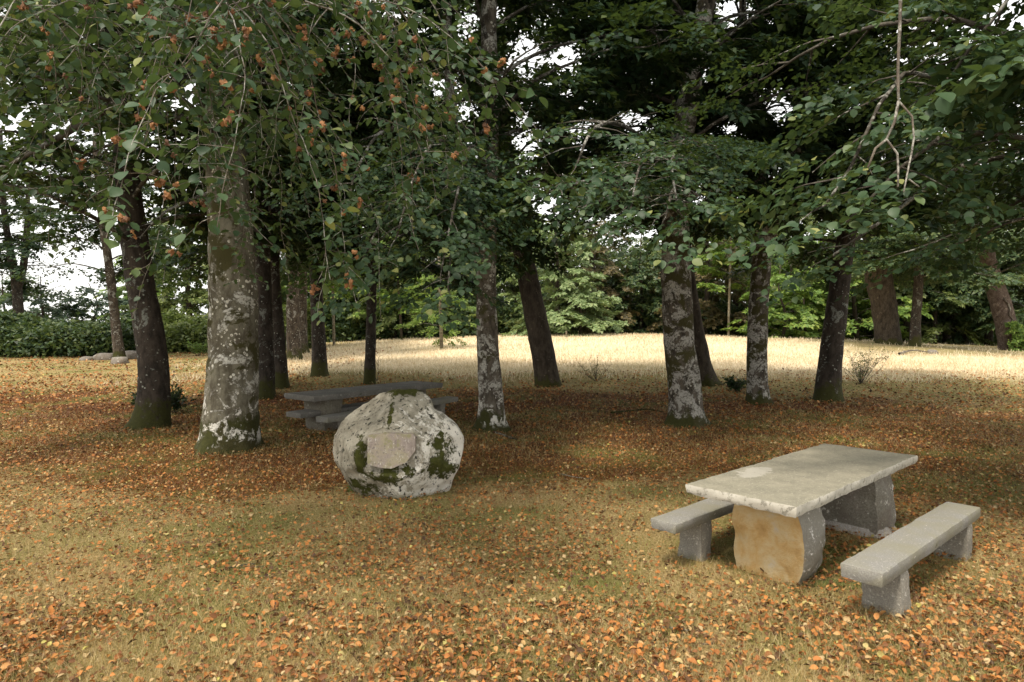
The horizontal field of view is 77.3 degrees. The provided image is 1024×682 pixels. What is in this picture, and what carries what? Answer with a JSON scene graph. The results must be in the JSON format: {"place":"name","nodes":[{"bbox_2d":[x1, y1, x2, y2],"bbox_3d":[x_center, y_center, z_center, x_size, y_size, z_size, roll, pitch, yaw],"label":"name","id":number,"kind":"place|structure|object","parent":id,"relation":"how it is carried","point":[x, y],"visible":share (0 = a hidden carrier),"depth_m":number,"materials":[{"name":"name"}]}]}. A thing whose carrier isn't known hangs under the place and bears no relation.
{"place":"outdoors","nodes":[
{"label":"outdoors","id":0,"kind":"place"},
{"bbox_2d":[0,331,1023,681],"bbox_3d":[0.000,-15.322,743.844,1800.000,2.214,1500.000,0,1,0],"label":"ground","id":1,"kind":"structure","parent":0,"point":[652,497],"depth_m":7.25,"materials":[{"name":"brown plant"}]},
{"bbox_2d":[0,273,53,313],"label":"edge tree","id":2,"kind":"object","parent":1,"relation":"on","point":[34,309],"visible":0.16,"depth_m":52.64,"materials":[{"name":"green plant"}]},
{"bbox_2d":[0,127,90,314],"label":"forked tree","id":3,"kind":"object","parent":1,"relation":"on","point":[9,243],"visible":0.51,"depth_m":42.09,"materials":[{"name":"green plant"}]},
{"bbox_2d":[0,276,97,321],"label":"edge tree","id":4,"kind":"object","parent":1,"relation":"on","point":[48,308],"visible":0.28,"depth_m":45.54,"materials":[{"name":"green plant"}]},
{"bbox_2d":[0,309,135,358],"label":"hedge","id":5,"kind":"object","parent":1,"relation":"on","point":[24,334],"visible":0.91,"depth_m":35.10,"materials":[{"name":"green plant"}]},
{"bbox_2d":[79,356,93,360],"bbox_3d":[-21.588,0.942,32.596,0.831,0.340,0.655,0,1,0],"label":"rock","id":6,"kind":"object","parent":1,"relation":"on","point":[84,358],"visible":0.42,"depth_m":32.34,"materials":[{"name":"grey stone"}]},
{"bbox_2d":[52,283,129,324],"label":"edge tree","id":7,"kind":"object","parent":1,"relation":"on","point":[98,306],"visible":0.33,"depth_m":46.87,"materials":[{"name":"green plant"}]},
{"bbox_2d":[1,132,192,356],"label":"beech tree","id":8,"kind":"object","parent":1,"relation":"on","point":[108,276],"visible":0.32,"depth_m":32.04,"materials":[{"name":"green plant"}]},
{"bbox_2d":[93,353,112,359],"bbox_3d":[-20.814,0.887,32.818,1.220,0.574,0.890,0,1,0],"label":"rock","id":9,"kind":"object","parent":1,"relation":"on","point":[104,356],"visible":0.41,"depth_m":32.42,"materials":[{"name":"grey stone"}]},
{"bbox_2d":[111,357,128,363],"bbox_3d":[-18.336,0.994,29.957,0.752,0.532,0.635,0,1,0],"label":"rock","id":10,"kind":"object","parent":1,"relation":"on","point":[119,360],"visible":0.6,"depth_m":29.72,"materials":[{"name":"grey stone"}]},
{"bbox_2d":[125,350,136,358],"bbox_3d":[-19.910,0.819,33.556,1.450,0.670,1.046,0,1,0],"label":"rock","id":11,"kind":"object","parent":1,"relation":"on","point":[131,354],"visible":0.2,"depth_m":33.11,"materials":[{"name":"grey stone"}]},
{"bbox_2d":[127,389,136,404],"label":"leafy shrub","id":12,"kind":"object","parent":1,"relation":"on","point":[134,397],"visible":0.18,"depth_m":15.35,"materials":[{"name":"green plant"}]},
{"bbox_2d":[92,233,207,320],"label":"edge tree","id":13,"kind":"object","parent":1,"relation":"on","point":[158,291],"visible":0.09,"depth_m":54.55,"materials":[{"name":"green plant"}]},
{"bbox_2d":[103,198,208,320],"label":"edge tree","id":14,"kind":"object","parent":1,"relation":"on","point":[187,299],"visible":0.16,"depth_m":47.81,"materials":[{"name":"green plant"}]},
{"bbox_2d":[0,1,358,429],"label":"beech tree","id":15,"kind":"object","parent":1,"relation":"on","point":[152,407],"visible":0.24,"depth_m":12.56,"materials":[{"name":"green plant"}]},
{"bbox_2d":[170,382,203,412],"bbox_3d":[-7.703,1.316,14.821,1.127,0.770,1.447,0,1,0],"label":"leafy shrub","id":16,"kind":"object","parent":1,"relation":"on","point":[176,403],"visible":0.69,"depth_m":14.79,"materials":[{"name":"green plant"}]},
{"bbox_2d":[183,338,207,355],"bbox_3d":[-17.172,0.336,35.252,1.599,1.001,1.388,0,1,-18],"label":"shrub","id":17,"kind":"object","parent":1,"relation":"on","point":[196,347],"visible":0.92,"depth_m":35.07,"materials":[{"name":"green plant"}]},
{"bbox_2d":[175,243,284,308],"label":"edge tree","id":18,"kind":"object","parent":1,"relation":"on","point":[179,294],"visible":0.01,"depth_m":55.59,"materials":[{"name":"green plant"}]},
{"bbox_2d":[220,563,260,570],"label":"fallen twig","id":19,"kind":"object","parent":1,"relation":"on","point":[241,565],"visible":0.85,"depth_m":5.43,"materials":[{"name":"brown wood"}]},
{"bbox_2d":[161,302,329,352],"bbox_3d":[-17.157,-0.855,39.750,9.809,3.501,9.470,0,1,0],"label":"hedge","id":20,"kind":"object","parent":1,"relation":"on","point":[180,329],"visible":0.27,"depth_m":38.63,"materials":[{"name":"green plant"}]},
{"bbox_2d":[88,4,403,399],"bbox_3d":[-6.859,-4.336,17.786,8.660,12.060,7.766,-1,2,-37],"label":"beech tree","id":21,"kind":"object","parent":1,"relation":"on","point":[267,389],"visible":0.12,"depth_m":17.23,"materials":[{"name":"green plant"}]},
{"bbox_2d":[148,59,361,388],"bbox_3d":[-7.445,-4.413,19.858,6.607,12.020,7.669,0,1,0],"label":"beech tree","id":22,"kind":"object","parent":1,"relation":"on","point":[281,371],"visible":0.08,"depth_m":19.51,"materials":[{"name":"green plant"}]},
{"bbox_2d":[178,154,356,359],"bbox_3d":[-10.812,-5.062,30.446,8.721,12.242,8.657,0,1,0],"label":"beech tree","id":23,"kind":"object","parent":1,"relation":"on","point":[293,343],"visible":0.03,"depth_m":30.45,"materials":[{"name":"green plant"}]},
{"bbox_2d":[0,0,594,455],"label":"beech tree","id":24,"kind":"object","parent":1,"relation":"on","point":[224,62],"visible":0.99,"depth_m":4.77,"materials":[{"name":"green plant"}]},
{"bbox_2d":[189,47,409,376],"bbox_3d":[-7.289,-5.009,22.850,8.410,12.826,9.352,0,1,0],"label":"beech tree","id":25,"kind":"object","parent":1,"relation":"on","point":[319,364],"visible":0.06,"depth_m":22.78,"materials":[{"name":"green plant"}]},
{"bbox_2d":[279,203,334,328],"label":"edge tree","id":26,"kind":"object","parent":1,"relation":"on","point":[282,293],"visible":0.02,"depth_m":57.59,"materials":[{"name":"green plant"}]},
{"bbox_2d":[284,189,361,353],"bbox_3d":[-11.345,-5.225,35.133,9.635,12.116,7.342,1,2,45],"label":"beech tree","id":27,"kind":"object","parent":1,"relation":"on","point":[303,320],"visible":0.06,"depth_m":35.23,"materials":[{"name":"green plant"}]},
{"bbox_2d":[286,401,368,418],"bbox_3d":[-3.119,1.548,13.549,0.485,0.458,3.506,1,2,36],"label":"stone bench","id":28,"kind":"object","parent":1,"relation":"on","point":[304,413],"visible":0.28,"depth_m":12.29,"materials":[{"name":"stone"}]},
{"bbox_2d":[307,226,365,345],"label":"thin tree","id":29,"kind":"object","parent":1,"relation":"on","point":[332,288],"visible":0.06,"depth_m":42.44,"materials":[{"name":"green plant"}]},
{"bbox_2d":[281,226,414,338],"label":"edge tree","id":30,"kind":"object","parent":1,"relation":"on","point":[356,313],"visible":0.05,"depth_m":56.37,"materials":[{"name":"green plant"}]},
{"bbox_2d":[284,381,442,430],"bbox_3d":[-3.020,1.369,13.640,0.953,0.766,3.543,1,2,36],"label":"stone table","id":31,"kind":"object","parent":1,"relation":"on","point":[326,401],"visible":0.77,"depth_m":12.57,"materials":[{"name":"stone"}]},
{"bbox_2d":[249,5,510,384],"bbox_3d":[-4.382,-4.446,20.614,8.266,11.984,8.352,0,1,-21],"label":"beech tree","id":32,"kind":"object","parent":1,"relation":"on","point":[370,357],"visible":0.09,"depth_m":19.74,"materials":[{"name":"green plant"}]},
{"bbox_2d":[316,396,457,427],"bbox_3d":[-2.406,1.563,13.240,0.322,0.477,3.928,1,2,32],"label":"stone bench","id":33,"kind":"object","parent":1,"relation":"on","point":[438,405],"visible":0.27,"depth_m":12.10,"materials":[{"name":"stone"}]},
{"bbox_2d":[325,222,456,339],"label":"edge tree","id":34,"kind":"object","parent":1,"relation":"on","point":[387,320],"visible":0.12,"depth_m":55.60,"materials":[{"name":"green plant"}]},
{"bbox_2d":[358,235,437,339],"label":"thin tree","id":35,"kind":"object","parent":1,"relation":"on","point":[413,310],"visible":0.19,"depth_m":50.11,"materials":[{"name":"green plant"}]},
{"bbox_2d":[333,389,463,498],"bbox_3d":[-1.423,1.328,7.979,1.640,1.420,1.224,0,1,0],"label":"memorial boulder","id":36,"kind":"object","parent":1,"relation":"on","point":[401,443],"visible":0.91,"depth_m":7.62,"materials":[{"name":"stone"}]},
{"bbox_2d":[393,257,475,348],"bbox_3d":[-4.198,-2.050,36.335,5.003,5.565,4.733,0,1,0],"label":"sapling","id":37,"kind":"object","parent":1,"relation":"on","point":[440,341],"visible":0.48,"depth_m":36.32,"materials":[{"name":"green plant"}]},
{"bbox_2d":[399,245,476,329],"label":"edge tree","id":38,"kind":"object","parent":1,"relation":"on","point":[423,257],"visible":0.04,"depth_m":61.42,"materials":[{"name":"green plant"}]},
{"bbox_2d":[405,243,544,337],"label":"edge tree","id":39,"kind":"object","parent":1,"relation":"on","point":[503,287],"visible":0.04,"depth_m":60.02,"materials":[{"name":"green plant"}]},
{"bbox_2d":[258,0,750,433],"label":"beech tree","id":40,"kind":"object","parent":1,"relation":"on","point":[472,204],"visible":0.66,"depth_m":10.63,"materials":[{"name":"green plant"}]},
{"bbox_2d":[371,0,640,387],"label":"leaning tree","id":41,"kind":"object","parent":1,"relation":"on","point":[545,369],"visible":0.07,"depth_m":19.37,"materials":[{"name":"green plant"}]},
{"bbox_2d":[458,174,562,302],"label":"edge tree","id":42,"kind":"object","parent":1,"relation":"on","point":[512,287],"visible":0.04,"depth_m":64.72,"materials":[{"name":"green plant"}]},
{"bbox_2d":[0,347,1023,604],"bbox_3d":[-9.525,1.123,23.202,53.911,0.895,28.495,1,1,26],"label":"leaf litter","id":43,"kind":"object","parent":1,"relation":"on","point":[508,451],"visible":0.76,"depth_m":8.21,"materials":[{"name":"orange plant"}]},
{"bbox_2d":[0,593,1023,681],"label":"leaf litter","id":44,"kind":"object","parent":1,"relation":"on","point":[955,654],"visible":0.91,"depth_m":4.12,"materials":[{"name":"orange plant"}]},
{"bbox_2d":[59,223,1023,341],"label":"wood","id":45,"kind":"object","parent":1,"relation":"on","point":[614,254],"depth_m":80.08,"materials":[{"name":"green plant"}]},
{"bbox_2d":[99,332,1023,385],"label":"dry grass","id":46,"kind":"object","parent":1,"relation":"on","point":[358,344],"visible":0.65,"depth_m":28.59,"materials":[{"name":"beige plant"}]},
{"bbox_2d":[496,205,627,336],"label":"edge tree","id":47,"kind":"object","parent":1,"relation":"on","point":[552,278],"visible":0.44,"depth_m":50.90,"materials":[{"name":"green plant"}]},
{"bbox_2d":[541,274,622,336],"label":"edge tree","id":48,"kind":"object","parent":1,"relation":"on","point":[578,300],"visible":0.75,"depth_m":48.47,"materials":[{"name":"green plant"}]},
{"bbox_2d":[539,220,644,333],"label":"edge tree","id":49,"kind":"object","parent":1,"relation":"on","point":[611,271],"visible":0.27,"depth_m":56.12,"materials":[{"name":"green plant"}]},
{"bbox_2d":[571,355,620,380],"bbox_3d":[2.699,0.846,20.895,1.586,0.993,1.370,0,1,0],"label":"bare bush","id":50,"kind":"object","parent":1,"relation":"on","point":[595,373],"visible":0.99,"depth_m":20.83,"materials":[{"name":"brown plant"}]},
{"bbox_2d":[610,406,662,413],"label":"fallen branch","id":51,"kind":"object","parent":1,"relation":"on","point":[611,412],"visible":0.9,"depth_m":14.63,"materials":[{"name":"brown wood"}]},
{"bbox_2d":[595,234,702,334],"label":"edge tree","id":52,"kind":"object","parent":1,"relation":"on","point":[639,269],"visible":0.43,"depth_m":56.17,"materials":[{"name":"green plant"}]},
{"bbox_2d":[282,279,1022,343],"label":"undergrowth","id":53,"kind":"object","parent":1,"relation":"on","point":[343,334],"visible":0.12,"depth_m":57.01,"materials":[{"name":"green plant"}]},
{"bbox_2d":[542,0,781,386],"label":"leaning tree","id":54,"kind":"object","parent":1,"relation":"on","point":[708,377],"visible":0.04,"depth_m":19.62,"materials":[{"name":"brown plant"}]},
{"bbox_2d":[624,229,726,326],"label":"edge tree","id":55,"kind":"object","parent":1,"relation":"on","point":[699,297],"visible":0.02,"depth_m":62.17,"materials":[{"name":"green plant"}]},
{"bbox_2d":[655,626,697,636],"bbox_3d":[1.100,1.933,4.285,0.293,0.021,0.068,1,1,24],"label":"fallen twig","id":56,"kind":"object","parent":1,"relation":"on","point":[675,629],"visible":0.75,"depth_m":4.31,"materials":[{"name":"wood"}]},
{"bbox_2d":[628,209,753,336],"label":"edge tree","id":57,"kind":"object","parent":1,"relation":"on","point":[713,315],"visible":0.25,"depth_m":53.91,"materials":[{"name":"green plant"}]},
{"bbox_2d":[651,499,733,561],"bbox_3d":[2.144,1.732,6.172,2.400,0.488,0.272,-1,2,-42],"label":"stone bench","id":58,"kind":"object","parent":1,"relation":"on","point":[691,524],"visible":0.41,"depth_m":5.60,"materials":[{"name":"stone"}]},
{"bbox_2d":[472,0,928,428],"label":"beech tree","id":59,"kind":"object","parent":1,"relation":"on","point":[676,159],"visible":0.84,"depth_m":10.95,"materials":[{"name":"green plant"}]},
{"bbox_2d":[721,374,745,391],"bbox_3d":[6.645,1.207,18.443,1.056,0.570,0.790,-1,2,-38],"label":"holly bush","id":60,"kind":"object","parent":1,"relation":"on","point":[737,386],"visible":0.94,"depth_m":18.33,"materials":[{"name":"green plant"}]},
{"bbox_2d":[693,235,774,335],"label":"thin tree","id":61,"kind":"object","parent":1,"relation":"on","point":[700,270],"visible":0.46,"depth_m":50.02,"materials":[{"name":"green plant"}]},
{"bbox_2d":[695,200,791,310],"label":"edge tree","id":62,"kind":"object","parent":1,"relation":"on","point":[735,304],"visible":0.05,"depth_m":60.47,"materials":[{"name":"green plant"}]},
{"bbox_2d":[721,266,823,338],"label":"edge tree","id":63,"kind":"object","parent":1,"relation":"on","point":[773,318],"visible":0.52,"depth_m":46.13,"materials":[{"name":"green plant"}]},
{"bbox_2d":[587,0,992,404],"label":"beech tree","id":64,"kind":"object","parent":1,"relation":"on","point":[757,389],"visible":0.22,"depth_m":14.67,"materials":[{"name":"green plant"}]},
{"bbox_2d":[733,241,861,338],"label":"edge tree","id":65,"kind":"object","parent":1,"relation":"on","point":[785,268],"visible":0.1,"depth_m":50.72,"materials":[{"name":"green plant"}]},
{"bbox_2d":[685,443,917,586],"bbox_3d":[2.767,1.630,5.889,2.776,0.932,0.931,-1,2,-42],"label":"stone table","id":66,"kind":"object","parent":1,"relation":"on","point":[788,508],"visible":0.9,"depth_m":5.35,"materials":[{"name":"stone"}]},
{"bbox_2d":[768,289,853,338],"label":"edge tree","id":67,"kind":"object","parent":1,"relation":"on","point":[807,306],"visible":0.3,"depth_m":47.81,"materials":[{"name":"green plant"}]},
{"bbox_2d":[782,214,863,315],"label":"edge tree","id":68,"kind":"object","parent":1,"relation":"on","point":[810,218],"visible":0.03,"depth_m":59.35,"materials":[{"name":"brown plant"}]},
{"bbox_2d":[811,578,861,590],"bbox_3d":[2.602,1.934,5.086,0.468,0.058,0.252,0,1,0],"label":"moss","id":69,"kind":"object","parent":1,"relation":"on","point":[831,585],"visible":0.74,"depth_m":5.04,"materials":[{"name":"green plant"}]},
{"bbox_2d":[665,0,1023,306],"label":"overhanging tree","id":70,"kind":"object","parent":1,"relation":"on","point":[982,90],"visible":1,"depth_m":5.96,"materials":[{"name":"green plant"}]},
{"bbox_2d":[691,0,1023,401],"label":"leaning tree","id":71,"kind":"object","parent":1,"relation":"on","point":[828,383],"visible":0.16,"depth_m":16.41,"materials":[{"name":"green plant"}]},
{"bbox_2d":[789,234,933,340],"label":"edge tree","id":72,"kind":"object","parent":1,"relation":"on","point":[854,325],"visible":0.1,"depth_m":49.28,"materials":[{"name":"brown plant"}]},
{"bbox_2d":[842,342,892,383],"bbox_3d":[10.893,0.692,19.814,2.204,1.352,1.952,-1,2,-42],"label":"bare bush","id":73,"kind":"object","parent":1,"relation":"on","point":[865,369],"visible":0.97,"depth_m":19.93,"materials":[{"name":"brown plant"}]},
{"bbox_2d":[788,151,996,344],"bbox_3d":[19.754,-5.349,34.091,9.667,11.399,9.048,1,2,39],"label":"tree","id":74,"kind":"object","parent":1,"relation":"on","point":[885,314],"visible":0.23,"depth_m":33.74,"materials":[{"name":"green plant"}]},
{"bbox_2d":[895,521,903,527],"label":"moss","id":75,"kind":"object","parent":1,"relation":"on","point":[898,525],"visible":0.2,"depth_m":6.54,"materials":[{"name":"green plant"}]},
{"bbox_2d":[840,502,980,618],"bbox_3d":[3.253,1.755,5.104,2.388,0.485,0.293,-1,2,-41],"label":"stone bench","id":76,"kind":"object","parent":1,"relation":"on","point":[878,570],"visible":0.89,"depth_m":4.70,"materials":[{"name":"stone"}]},
{"bbox_2d":[898,349,926,354],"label":"fallen branch","id":77,"kind":"object","parent":1,"relation":"on","point":[910,350],"visible":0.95,"depth_m":29.92,"materials":[{"name":"brown wood"}]},
{"bbox_2d":[847,219,996,345],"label":"edge tree","id":78,"kind":"object","parent":1,"relation":"on","point":[926,334],"visible":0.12,"depth_m":49.26,"materials":[{"name":"green plant"}]},
{"bbox_2d":[927,349,938,353],"bbox_3d":[19.636,0.563,29.881,0.446,0.340,0.415,0,1,0],"label":"rock","id":79,"kind":"object","parent":1,"relation":"on","point":[930,351],"visible":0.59,"depth_m":29.73,"materials":[{"name":"grey stone"}]},
{"bbox_2d":[848,193,1020,343],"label":"edge tree","id":80,"kind":"object","parent":1,"relation":"on","point":[944,322],"visible":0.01,"depth_m":52.33,"materials":[{"name":"green plant"}]},
{"bbox_2d":[852,143,1023,346],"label":"beech tree","id":81,"kind":"object","parent":1,"relation":"on","point":[915,318],"visible":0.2,"depth_m":31.73,"materials":[{"name":"green plant"}]},
{"bbox_2d":[895,251,989,343],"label":"thin tree","id":82,"kind":"object","parent":1,"relation":"on","point":[928,288],"visible":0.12,"depth_m":48.60,"materials":[{"name":"green plant"}]},
{"bbox_2d":[902,234,1013,343],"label":"bent tree","id":83,"kind":"object","parent":1,"relation":"on","point":[936,303],"visible":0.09,"depth_m":48.26,"materials":[{"name":"green plant"}]},
{"bbox_2d":[911,144,1023,351],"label":"ivy tree","id":84,"kind":"object","parent":1,"relation":"on","point":[1009,329],"visible":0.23,"depth_m":37.29,"materials":[{"name":"green plant"}]},
{"bbox_2d":[922,195,1023,344],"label":"edge tree","id":85,"kind":"object","parent":1,"relation":"on","point":[964,312],"visible":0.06,"depth_m":48.61,"materials":[{"name":"green plant"}]},
{"bbox_2d":[942,193,1023,337],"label":"edge tree","id":86,"kind":"object","parent":1,"relation":"on","point":[1020,296],"visible":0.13,"depth_m":47.10,"materials":[{"name":"green plant"}]},
{"bbox_2d":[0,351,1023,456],"bbox_3d":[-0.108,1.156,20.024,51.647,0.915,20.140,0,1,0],"label":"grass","id":87,"kind":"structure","parent":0,"point":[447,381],"depth_m":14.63,"materials":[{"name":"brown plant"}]},
{"bbox_2d":[0,0,1023,321],"label":"sky","id":88,"kind":"structure","parent":0,"point":[93,258],"materials":[{"name":"white"}]}
]}

